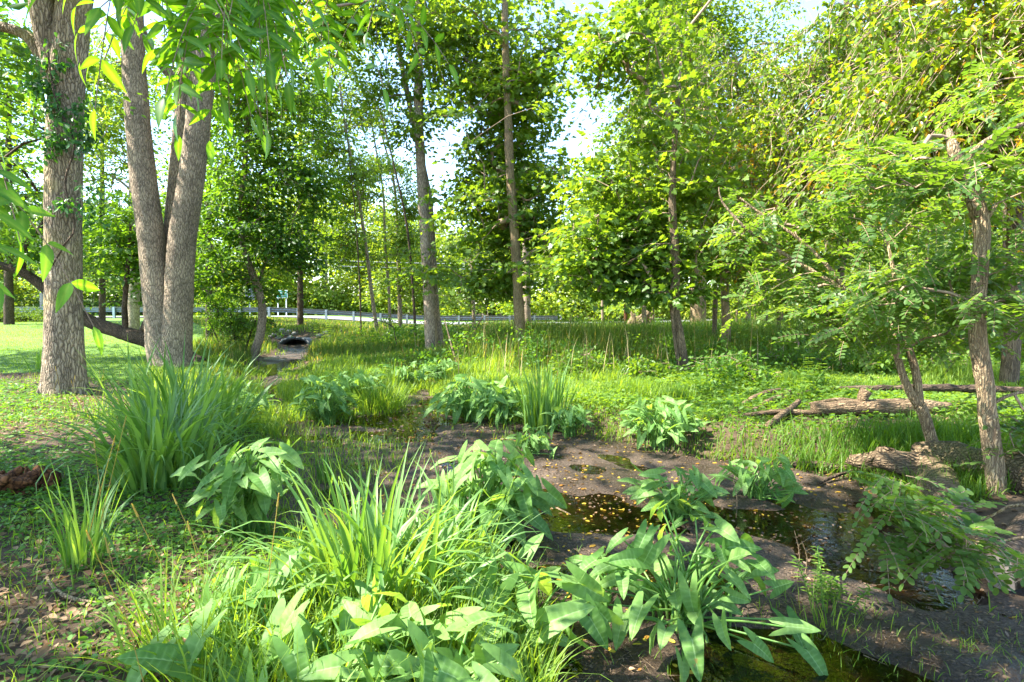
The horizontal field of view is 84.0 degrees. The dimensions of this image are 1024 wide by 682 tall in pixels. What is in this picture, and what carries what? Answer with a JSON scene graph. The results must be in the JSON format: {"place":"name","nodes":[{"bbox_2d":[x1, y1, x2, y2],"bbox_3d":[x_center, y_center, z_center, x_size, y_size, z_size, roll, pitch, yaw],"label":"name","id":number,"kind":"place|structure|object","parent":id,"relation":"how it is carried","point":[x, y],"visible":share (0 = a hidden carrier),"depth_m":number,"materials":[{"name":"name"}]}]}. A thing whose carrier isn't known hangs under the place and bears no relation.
{"place":"outdoors","nodes":[
{"label":"outdoors","id":0,"kind":"place"},
{"bbox_2d":[0,318,211,378],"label":"lawn","id":1,"kind":"structure","parent":0,"point":[89,340],"depth_m":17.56,"materials":[{"name":"green plant"}]},
{"bbox_2d":[0,305,98,321],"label":"juniper bed","id":2,"kind":"object","parent":1,"relation":"on","point":[27,316],"visible":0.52,"depth_m":30.01,"materials":[{"name":"green plant"}]},
{"bbox_2d":[0,11,109,324],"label":"background tree","id":3,"kind":"object","parent":1,"relation":"on","point":[8,309],"visible":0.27,"depth_m":26.74,"materials":[{"name":"green plant"}]},
{"bbox_2d":[0,4,150,265],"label":"lawn tree","id":4,"kind":"object","parent":1,"relation":"on","point":[19,51],"visible":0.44,"depth_m":10.56,"materials":[{"name":"green plant"}]},
{"bbox_2d":[0,67,153,319],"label":"background tree","id":5,"kind":"object","parent":1,"relation":"on","point":[102,311],"visible":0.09,"depth_m":29.80,"materials":[{"name":"green maple leaf"},{"name":"dark bark"}]},
{"bbox_2d":[3,1,173,329],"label":"background tree","id":6,"kind":"object","parent":1,"relation":"on","point":[133,309],"visible":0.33,"depth_m":23.98,"materials":[{"name":"green plant"}]},
{"bbox_2d":[0,190,207,361],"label":"leaning tree","id":7,"kind":"object","parent":1,"relation":"on","point":[120,239],"visible":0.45,"depth_m":15.29,"materials":[{"name":"green plant"}]},
{"bbox_2d":[2,0,452,366],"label":"twin ash tree","id":8,"kind":"object","parent":1,"relation":"on","point":[167,252],"visible":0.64,"depth_m":13.77,"materials":[{"name":"grey plant"}]},
{"bbox_2d":[232,347,516,529],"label":"creek grass","id":9,"kind":"structure","parent":0,"point":[366,459],"depth_m":6.51,"materials":[{"name":"green plant"}]},
{"bbox_2d":[0,0,997,303],"label":"sky","id":10,"kind":"structure","parent":0,"point":[437,169],"materials":[{"name":"white"}]},
{"bbox_2d":[0,305,1023,681],"bbox_3d":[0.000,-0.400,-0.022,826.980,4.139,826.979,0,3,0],"label":"ground","id":11,"kind":"structure","parent":0,"point":[1006,517],"depth_m":3.90,"materials":[{"name":"green plant"}]},
{"bbox_2d":[0,465,61,494],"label":"rotten stump","id":12,"kind":"object","parent":11,"relation":"on","point":[15,479],"visible":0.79,"depth_m":4.36,"materials":[{"name":"brown wood"}]},
{"bbox_2d":[0,0,93,396],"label":"ash tree","id":13,"kind":"object","parent":11,"relation":"on","point":[63,348],"visible":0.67,"depth_m":9.17,"materials":[{"name":"brown plant"}]},
{"bbox_2d":[13,32,110,265],"bbox_3d":[-7.093,-2.966,8.938,1.383,3.542,0.751,0,3,0],"label":"climbing creeper","id":14,"kind":"object","parent":13,"relation":"attached to","point":[37,85],"visible":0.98,"depth_m":8.90,"materials":[{"name":"green plant"}]},
{"bbox_2d":[0,204,141,315],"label":"tree","id":15,"kind":"object","parent":11,"relation":"on","point":[92,301],"visible":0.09,"depth_m":54.27,"materials":[{"name":"green plant"}]},
{"bbox_2d":[1,415,144,572],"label":"grass clump","id":16,"kind":"object","parent":11,"relation":"on","point":[77,547],"visible":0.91,"depth_m":3.17,"materials":[{"name":"green plant"}]},
{"bbox_2d":[5,358,293,495],"bbox_3d":[-2.934,0.698,4.655,1.910,1.124,2.032,2,4,32],"label":"iris","id":17,"kind":"object","parent":11,"relation":"on","point":[152,455],"visible":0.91,"depth_m":4.51,"materials":[{"name":"green plant"}]},
{"bbox_2d":[11,493,315,681],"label":"grass clump","id":18,"kind":"object","parent":11,"relation":"on","point":[160,624],"visible":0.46,"depth_m":2.26,"materials":[{"name":"green plant"}]},
{"bbox_2d":[52,332,287,444],"bbox_3d":[-4.051,0.523,6.932,2.457,1.389,2.584,-2,4,-38],"label":"iris","id":19,"kind":"object","parent":11,"relation":"on","point":[164,386],"visible":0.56,"depth_m":6.70,"materials":[{"name":"green plant"}]},
{"bbox_2d":[105,2,340,338],"bbox_3d":[-11.610,-7.366,23.229,8.260,15.098,8.497,2,4,37],"label":"background tree","id":20,"kind":"object","parent":11,"relation":"on","point":[169,116],"visible":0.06,"depth_m":21.90,"materials":[{"name":"green plant"}]},
{"bbox_2d":[0,0,458,354],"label":"overhanging ash","id":21,"kind":"object","parent":11,"relation":"on","point":[197,13],"visible":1,"depth_m":1.99,"materials":[{"name":"green plant"}]},
{"bbox_2d":[170,437,313,535],"bbox_3d":[-1.815,0.985,3.807,0.871,0.709,0.815,0,3,0],"label":"arrow arum","id":22,"kind":"object","parent":11,"relation":"on","point":[260,485],"visible":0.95,"depth_m":3.66,"materials":[{"name":"green plant"}]},
{"bbox_2d":[194,291,295,350],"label":"dark shrub","id":23,"kind":"object","parent":11,"relation":"on","point":[233,325],"visible":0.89,"depth_m":18.20,"materials":[{"name":"green plant"}]},
{"bbox_2d":[193,164,315,314],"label":"tree","id":24,"kind":"object","parent":11,"relation":"on","point":[272,281],"visible":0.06,"depth_m":56.44,"materials":[{"name":"green plant"}]},
{"bbox_2d":[133,0,380,360],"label":"slim maple","id":25,"kind":"object","parent":11,"relation":"on","point":[242,233],"visible":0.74,"depth_m":17.26,"materials":[{"name":"green plant"}]},
{"bbox_2d":[115,545,407,681],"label":"arrow arum","id":26,"kind":"object","parent":11,"relation":"on","point":[161,661],"visible":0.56,"depth_m":2.04,"materials":[{"name":"green plant"}]},
{"bbox_2d":[0,367,538,681],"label":"ground ivy","id":27,"kind":"object","parent":11,"relation":"on","point":[125,526],"visible":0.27,"depth_m":3.77,"materials":[{"name":"green plant"}]},
{"bbox_2d":[191,542,353,631],"bbox_3d":[-1.062,1.141,2.596,0.667,0.368,0.594,-1,3,-15],"label":"arrow arum","id":28,"kind":"object","parent":11,"relation":"on","point":[231,571],"visible":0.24,"depth_m":2.46,"materials":[{"name":"green plant"}]},
{"bbox_2d":[14,307,561,323],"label":"guardrail","id":29,"kind":"object","parent":11,"relation":"on","point":[353,314],"visible":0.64,"depth_m":41.08,"materials":[{"name":"metal"}]},
{"bbox_2d":[229,0,413,325],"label":"background tree","id":30,"kind":"object","parent":11,"relation":"on","point":[300,307],"visible":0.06,"depth_m":28.03,"materials":[{"name":"green plant"}]},
{"bbox_2d":[264,181,392,314],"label":"tree","id":31,"kind":"object","parent":11,"relation":"on","point":[316,297],"visible":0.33,"depth_m":58.22,"materials":[{"name":"green plant"}]},
{"bbox_2d":[299,367,387,393],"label":"arrow arum","id":32,"kind":"object","parent":11,"relation":"on","point":[356,379],"visible":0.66,"depth_m":9.41,"materials":[{"name":"green plant"}]},
{"bbox_2d":[148,438,551,642],"bbox_3d":[-0.725,0.952,2.799,1.914,1.021,1.618,0,3,0],"label":"iris","id":33,"kind":"object","parent":11,"relation":"on","point":[396,529],"visible":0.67,"depth_m":2.65,"materials":[{"name":"green plant"}]},
{"bbox_2d":[284,63,419,330],"bbox_3d":[-7.316,-6.045,26.376,7.577,12.181,5.426,0,3,0],"label":"thin maple","id":34,"kind":"object","parent":11,"relation":"on","point":[343,236],"visible":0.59,"depth_m":26.10,"materials":[{"name":"green plant"}]},
{"bbox_2d":[303,179,406,314],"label":"tree","id":35,"kind":"object","parent":11,"relation":"on","point":[368,220],"visible":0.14,"depth_m":65.39,"materials":[{"name":"green plant"}]},
{"bbox_2d":[244,573,466,681],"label":"arrow arum","id":36,"kind":"object","parent":11,"relation":"on","point":[409,609],"visible":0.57,"depth_m":2.03,"materials":[{"name":"green plant"}]},
{"bbox_2d":[328,101,420,328],"bbox_3d":[-7.059,-6.238,30.203,6.199,12.270,5.016,0,3,0],"label":"thin maple","id":37,"kind":"object","parent":11,"relation":"on","point":[399,237],"visible":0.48,"depth_m":29.78,"materials":[{"name":"green plant"}]},
{"bbox_2d":[337,80,416,335],"bbox_3d":[-5.407,-4.949,22.592,3.204,10.640,1.439,0,3,0],"label":"bare sapling","id":38,"kind":"object","parent":11,"relation":"on","point":[410,259],"visible":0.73,"depth_m":22.56,"materials":[{"name":"green plant"}]},
{"bbox_2d":[340,199,447,314],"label":"tree","id":39,"kind":"object","parent":11,"relation":"on","point":[381,301],"visible":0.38,"depth_m":57.88,"materials":[{"name":"green plant"}]},
{"bbox_2d":[360,124,447,325],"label":"thin maple","id":40,"kind":"object","parent":11,"relation":"on","point":[399,217],"visible":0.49,"depth_m":31.43,"materials":[{"name":"green plant"}]},
{"bbox_2d":[369,362,447,383],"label":"arrow arum","id":41,"kind":"object","parent":11,"relation":"on","point":[404,371],"visible":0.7,"depth_m":11.83,"materials":[{"name":"green plant"}]},
{"bbox_2d":[294,599,525,681],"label":"arrow arum","id":42,"kind":"object","parent":11,"relation":"on","point":[487,661],"visible":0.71,"depth_m":1.99,"materials":[{"name":"green plant"}]},
{"bbox_2d":[284,0,546,348],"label":"tall pale tree","id":43,"kind":"object","parent":11,"relation":"on","point":[414,115],"visible":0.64,"depth_m":16.65,"materials":[{"name":"green plant"}]},
{"bbox_2d":[386,198,467,314],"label":"tree","id":44,"kind":"object","parent":11,"relation":"on","point":[443,236],"visible":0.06,"depth_m":68.36,"materials":[{"name":"green plant"}]},
{"bbox_2d":[333,548,546,675],"bbox_3d":[-0.318,1.218,2.551,0.985,0.470,0.885,0,3,0],"label":"grass clump","id":45,"kind":"object","parent":11,"relation":"on","point":[474,636],"visible":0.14,"depth_m":2.57,"materials":[{"name":"green plant"}]},
{"bbox_2d":[416,222,509,320],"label":"tree","id":46,"kind":"object","parent":11,"relation":"on","point":[457,312],"visible":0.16,"depth_m":59.53,"materials":[{"name":"green plant"}]},
{"bbox_2d":[386,454,554,583],"bbox_3d":[-0.260,1.027,3.303,1.048,0.887,1.224,0,3,0],"label":"iris","id":47,"kind":"object","parent":11,"relation":"on","point":[500,541],"visible":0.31,"depth_m":3.35,"materials":[{"name":"green plant"}]},
{"bbox_2d":[417,209,541,329],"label":"thin maple","id":48,"kind":"object","parent":11,"relation":"on","point":[449,301],"visible":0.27,"depth_m":23.68,"materials":[{"name":"green plant"}]},
{"bbox_2d":[421,533,560,608],"bbox_3d":[-0.142,1.280,3.046,0.840,0.464,0.689,0,3,0],"label":"arrow arum","id":49,"kind":"object","parent":11,"relation":"on","point":[529,549],"visible":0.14,"depth_m":3.00,"materials":[{"name":"green plant"}]},
{"bbox_2d":[371,0,612,359],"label":"broad maple","id":50,"kind":"object","parent":11,"relation":"on","point":[501,87],"visible":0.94,"depth_m":15.21,"materials":[{"name":"green plant"}]},
{"bbox_2d":[0,372,1023,681],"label":"leaf litter","id":51,"kind":"object","parent":11,"relation":"on","point":[44,648],"visible":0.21,"depth_m":2.70,"materials":[{"name":"plant"}]},
{"bbox_2d":[481,217,595,321],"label":"tree","id":52,"kind":"object","parent":11,"relation":"on","point":[550,306],"visible":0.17,"depth_m":55.48,"materials":[{"name":"green plant"}]},
{"bbox_2d":[514,149,593,323],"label":"grey tree","id":53,"kind":"object","parent":11,"relation":"on","point":[527,310],"visible":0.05,"depth_m":38.53,"materials":[{"name":"green plant"}]},
{"bbox_2d":[538,342,618,377],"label":"field shrub","id":54,"kind":"object","parent":11,"relation":"on","point":[595,360],"visible":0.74,"depth_m":11.71,"materials":[{"name":"green plant"}]},
{"bbox_2d":[165,311,1023,384],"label":"tall grass","id":55,"kind":"structure","parent":11,"relation":"on","point":[591,333],"depth_m":16.15,"materials":[{"name":"green plant"}]},
{"bbox_2d":[567,174,659,321],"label":"tree","id":56,"kind":"object","parent":11,"relation":"on","point":[596,313],"visible":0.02,"depth_m":55.17,"materials":[{"name":"green plant"}]},
{"bbox_2d":[551,89,687,327],"bbox_3d":[5.785,-6.665,28.975,7.985,13.272,7.958,0,3,0],"label":"background tree","id":57,"kind":"object","parent":11,"relation":"on","point":[613,298],"visible":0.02,"depth_m":28.66,"materials":[{"name":"green plant"}]},
{"bbox_2d":[244,340,1023,681],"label":"creek mud","id":58,"kind":"structure","parent":11,"relation":"on","point":[928,638],"depth_m":3.83,"materials":[{"name":"brown soil"}]},
{"bbox_2d":[288,375,364,424],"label":"arrow arum","id":59,"kind":"object","parent":58,"relation":"on","point":[338,394],"visible":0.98,"depth_m":8.23,"materials":[{"name":"green plant"}]},
{"bbox_2d":[107,497,610,681],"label":"front grass","id":60,"kind":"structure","parent":58,"relation":"on","point":[543,663],"depth_m":2.30,"materials":[{"name":"green plant"}]},
{"bbox_2d":[345,373,419,415],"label":"grass clump","id":61,"kind":"object","parent":58,"relation":"on","point":[392,398],"visible":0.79,"depth_m":9.22,"materials":[{"name":"green plant"}]},
{"bbox_2d":[423,374,512,423],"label":"arrow arum","id":62,"kind":"object","parent":58,"relation":"on","point":[462,399],"visible":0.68,"depth_m":8.39,"materials":[{"name":"green plant"}]},
{"bbox_2d":[413,439,566,545],"bbox_3d":[-0.177,1.091,4.189,1.007,0.754,1.168,-1,3,-21],"label":"arrow arum","id":63,"kind":"object","parent":58,"relation":"on","point":[531,498],"visible":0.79,"depth_m":4.02,"materials":[{"name":"green plant"}]},
{"bbox_2d":[475,385,526,428],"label":"arrow arum","id":64,"kind":"object","parent":58,"relation":"on","point":[492,398],"visible":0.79,"depth_m":8.13,"materials":[{"name":"green plant"}]},
{"bbox_2d":[436,557,609,675],"bbox_3d":[0.015,1.290,2.716,0.868,0.498,0.909,2,3,26],"label":"arrow arum","id":65,"kind":"object","parent":58,"relation":"on","point":[586,589],"visible":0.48,"depth_m":2.59,"materials":[{"name":"green plant"}]},
{"bbox_2d":[505,423,556,457],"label":"arrow arum","id":66,"kind":"object","parent":58,"relation":"on","point":[534,443],"visible":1,"depth_m":6.39,"materials":[{"name":"green plant"}]},
{"bbox_2d":[504,352,588,432],"bbox_3d":[0.535,0.705,7.764,1.164,1.110,1.029,-1,3,-19],"label":"iris","id":67,"kind":"object","parent":58,"relation":"on","point":[536,407],"visible":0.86,"depth_m":7.69,"materials":[{"name":"green plant"}]},
{"bbox_2d":[542,403,594,439],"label":"arrow arum","id":68,"kind":"object","parent":58,"relation":"on","point":[579,413],"visible":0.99,"depth_m":7.28,"materials":[{"name":"green plant"}]},
{"bbox_2d":[253,388,1023,681],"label":"rotting leaf scraps","id":69,"kind":"object","parent":58,"relation":"on","point":[860,581],"visible":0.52,"depth_m":4.75,"materials":[{"name":"brown plant"}]},
{"bbox_2d":[255,397,1023,681],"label":"twig litter","id":70,"kind":"object","parent":58,"relation":"on","point":[725,579],"visible":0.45,"depth_m":3.19,"materials":[{"name":"brown plant"}]},
{"bbox_2d":[616,395,710,451],"bbox_3d":[1.805,0.958,6.683,1.154,0.628,1.011,0,3,0],"label":"arrow arum","id":71,"kind":"object","parent":58,"relation":"on","point":[678,426],"visible":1,"depth_m":6.59,"materials":[{"name":"green plant"}]},
{"bbox_2d":[304,419,1022,681],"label":"yellow leaves","id":72,"kind":"object","parent":58,"relation":"on","point":[644,639],"visible":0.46,"depth_m":4.50,"materials":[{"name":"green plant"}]},
{"bbox_2d":[309,393,1023,681],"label":"mud sprouts","id":73,"kind":"object","parent":58,"relation":"on","point":[960,646],"visible":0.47,"depth_m":2.89,"materials":[{"name":"green plant"}]},
{"bbox_2d":[617,461,729,529],"bbox_3d":[1.300,1.212,4.483,0.743,0.488,0.734,-1,3,-22],"label":"arrow arum","id":74,"kind":"object","parent":58,"relation":"on","point":[707,492],"visible":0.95,"depth_m":4.44,"materials":[{"name":"green plant"}]},
{"bbox_2d":[562,494,828,681],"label":"arrow arum","id":75,"kind":"object","parent":58,"relation":"on","point":[692,603],"visible":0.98,"depth_m":2.85,"materials":[{"name":"green plant"}]},
{"bbox_2d":[715,452,808,507],"bbox_3d":[2.193,1.208,5.018,0.778,0.443,0.696,0,3,0],"label":"arrow arum","id":76,"kind":"object","parent":58,"relation":"on","point":[785,478],"visible":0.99,"depth_m":4.89,"materials":[{"name":"green plant"}]},
{"bbox_2d":[777,575,868,644],"bbox_3d":[1.619,1.415,2.968,0.489,0.210,0.430,0,3,0],"label":"grass clump","id":77,"kind":"object","parent":58,"relation":"on","point":[822,620],"visible":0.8,"depth_m":2.97,"materials":[{"name":"green plant"}]},
{"bbox_2d":[790,545,881,614],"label":"weed","id":78,"kind":"object","parent":58,"relation":"on","point":[820,581],"visible":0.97,"depth_m":3.15,"materials":[{"name":"green plant"}]},
{"bbox_2d":[842,470,1023,603],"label":"locust shoot","id":79,"kind":"object","parent":58,"relation":"on","point":[915,521],"visible":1,"depth_m":2.88,"materials":[{"name":"green plant"}]},
{"bbox_2d":[983,511,1023,590],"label":"cut log","id":80,"kind":"object","parent":58,"relation":"on","point":[1015,525],"visible":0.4,"depth_m":3.37,"materials":[{"name":"brown wood"}]},
{"bbox_2d":[585,351,685,381],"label":"field shrub","id":81,"kind":"object","parent":11,"relation":"on","point":[639,367],"visible":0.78,"depth_m":10.89,"materials":[{"name":"green plant"}]},
{"bbox_2d":[332,314,955,369],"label":"field weeds","id":82,"kind":"object","parent":11,"relation":"on","point":[542,344],"visible":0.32,"depth_m":18.29,"materials":[{"name":"green plant"}]},
{"bbox_2d":[516,0,781,371],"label":"vine wrapped maple","id":83,"kind":"object","parent":11,"relation":"on","point":[629,256],"visible":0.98,"depth_m":11.69,"materials":[{"name":"green plant"}]},
{"bbox_2d":[597,146,742,319],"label":"tree","id":84,"kind":"object","parent":11,"relation":"on","point":[685,312],"visible":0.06,"depth_m":51.32,"materials":[{"name":"green plant"}]},
{"bbox_2d":[373,313,969,375],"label":"dry stems","id":85,"kind":"object","parent":11,"relation":"on","point":[574,345],"visible":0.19,"depth_m":12.28,"materials":[{"name":"plant"}]},
{"bbox_2d":[560,0,826,321],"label":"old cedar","id":86,"kind":"object","parent":11,"relation":"on","point":[732,31],"visible":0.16,"depth_m":24.26,"materials":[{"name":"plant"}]},
{"bbox_2d":[674,340,804,387],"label":"field shrub","id":87,"kind":"object","parent":11,"relation":"on","point":[739,364],"visible":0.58,"depth_m":10.18,"materials":[{"name":"green plant"}]},
{"bbox_2d":[648,168,840,345],"bbox_3d":[6.131,-2.033,15.434,5.615,5.489,5.426,0,3,0],"label":"pale stem tree","id":88,"kind":"object","parent":11,"relation":"on","point":[725,307],"visible":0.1,"depth_m":15.44,"materials":[{"name":"green plant"}]},
{"bbox_2d":[706,116,822,318],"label":"tree","id":89,"kind":"object","parent":11,"relation":"on","point":[740,313],"visible":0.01,"depth_m":49.08,"materials":[{"name":"green plant"}]},
{"bbox_2d":[544,344,1023,506],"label":"leafy weeds","id":90,"kind":"object","parent":11,"relation":"on","point":[931,395],"visible":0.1,"depth_m":8.46,"materials":[{"name":"green plant"}]},
{"bbox_2d":[567,0,1005,346],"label":"weeping tree","id":91,"kind":"object","parent":11,"relation":"on","point":[799,77],"visible":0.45,"depth_m":12.59,"materials":[{"name":"green plant"}]},
{"bbox_2d":[745,330,842,370],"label":"field shrub","id":92,"kind":"object","parent":11,"relation":"on","point":[815,355],"visible":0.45,"depth_m":12.15,"materials":[{"name":"green plant"}]},
{"bbox_2d":[594,318,1021,398],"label":"undergrowth","id":93,"kind":"object","parent":11,"relation":"on","point":[715,383],"visible":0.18,"depth_m":13.27,"materials":[{"name":"green plant"}]},
{"bbox_2d":[699,158,1019,440],"bbox_3d":[3.572,-0.276,5.890,3.046,3.304,2.632,2,4,36],"label":"forked sapling","id":94,"kind":"object","parent":11,"relation":"on","point":[797,230],"visible":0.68,"depth_m":5.68,"materials":[{"name":"green plant"}]},
{"bbox_2d":[812,343,933,376],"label":"field shrub","id":95,"kind":"object","parent":11,"relation":"on","point":[884,362],"visible":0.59,"depth_m":11.44,"materials":[{"name":"green plant"}]},
{"bbox_2d":[810,388,952,415],"bbox_3d":[4.830,0.798,7.406,1.792,0.374,0.283,0,3,3],"label":"log","id":96,"kind":"object","parent":11,"relation":"on","point":[862,402],"visible":0.71,"depth_m":7.35,"materials":[{"name":"brown wood"}]},
{"bbox_2d":[745,0,1023,385],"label":"weeping tree","id":97,"kind":"object","parent":11,"relation":"on","point":[897,98],"visible":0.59,"depth_m":7.87,"materials":[{"name":"green plant"}]},
{"bbox_2d":[779,383,1023,401],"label":"fallen pole","id":98,"kind":"object","parent":11,"relation":"on","point":[968,388],"visible":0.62,"depth_m":8.68,"materials":[{"name":"brown wood"}]},
{"bbox_2d":[808,196,1002,329],"bbox_3d":[12.723,-3.570,18.610,6.970,8.238,6.229,-2,4,-31],"label":"background tree","id":99,"kind":"object","parent":11,"relation":"on","point":[914,261],"visible":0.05,"depth_m":18.01,"materials":[{"name":"green plant"}]},
{"bbox_2d":[793,53,1023,494],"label":"black locust","id":100,"kind":"object","parent":11,"relation":"on","point":[984,290],"visible":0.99,"depth_m":4.42,"materials":[{"name":"beige plant"}]},
{"bbox_2d":[845,446,994,560],"bbox_3d":[3.397,1.240,4.395,0.768,0.474,2.091,1,3,10],"label":"hollow log","id":101,"kind":"object","parent":11,"relation":"on","point":[887,458],"visible":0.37,"depth_m":4.95,"materials":[{"name":"brown wood"}]},
{"bbox_2d":[901,341,1000,373],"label":"field shrub","id":102,"kind":"object","parent":11,"relation":"on","point":[950,354],"visible":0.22,"depth_m":11.27,"materials":[{"name":"green plant"}]},
{"bbox_2d":[902,188,1023,360],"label":"background tree","id":103,"kind":"object","parent":11,"relation":"on","point":[1022,346],"visible":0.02,"depth_m":14.23,"materials":[{"name":"green plant"}]},
{"bbox_2d":[910,441,1023,492],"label":"fallen log","id":104,"kind":"object","parent":11,"relation":"on","point":[957,450],"visible":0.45,"depth_m":4.91,"materials":[{"name":"brown wood"}]},
{"bbox_2d":[135,348,1023,611],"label":"bank grass","id":105,"kind":"structure","parent":0,"point":[910,434],"depth_m":8.18,"materials":[{"name":"green plant"}]},
{"bbox_2d":[260,359,988,681],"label":"water","id":106,"kind":"structure","parent":0,"point":[790,664],"depth_m":3.95,"materials":[{"name":"brown liquid"}]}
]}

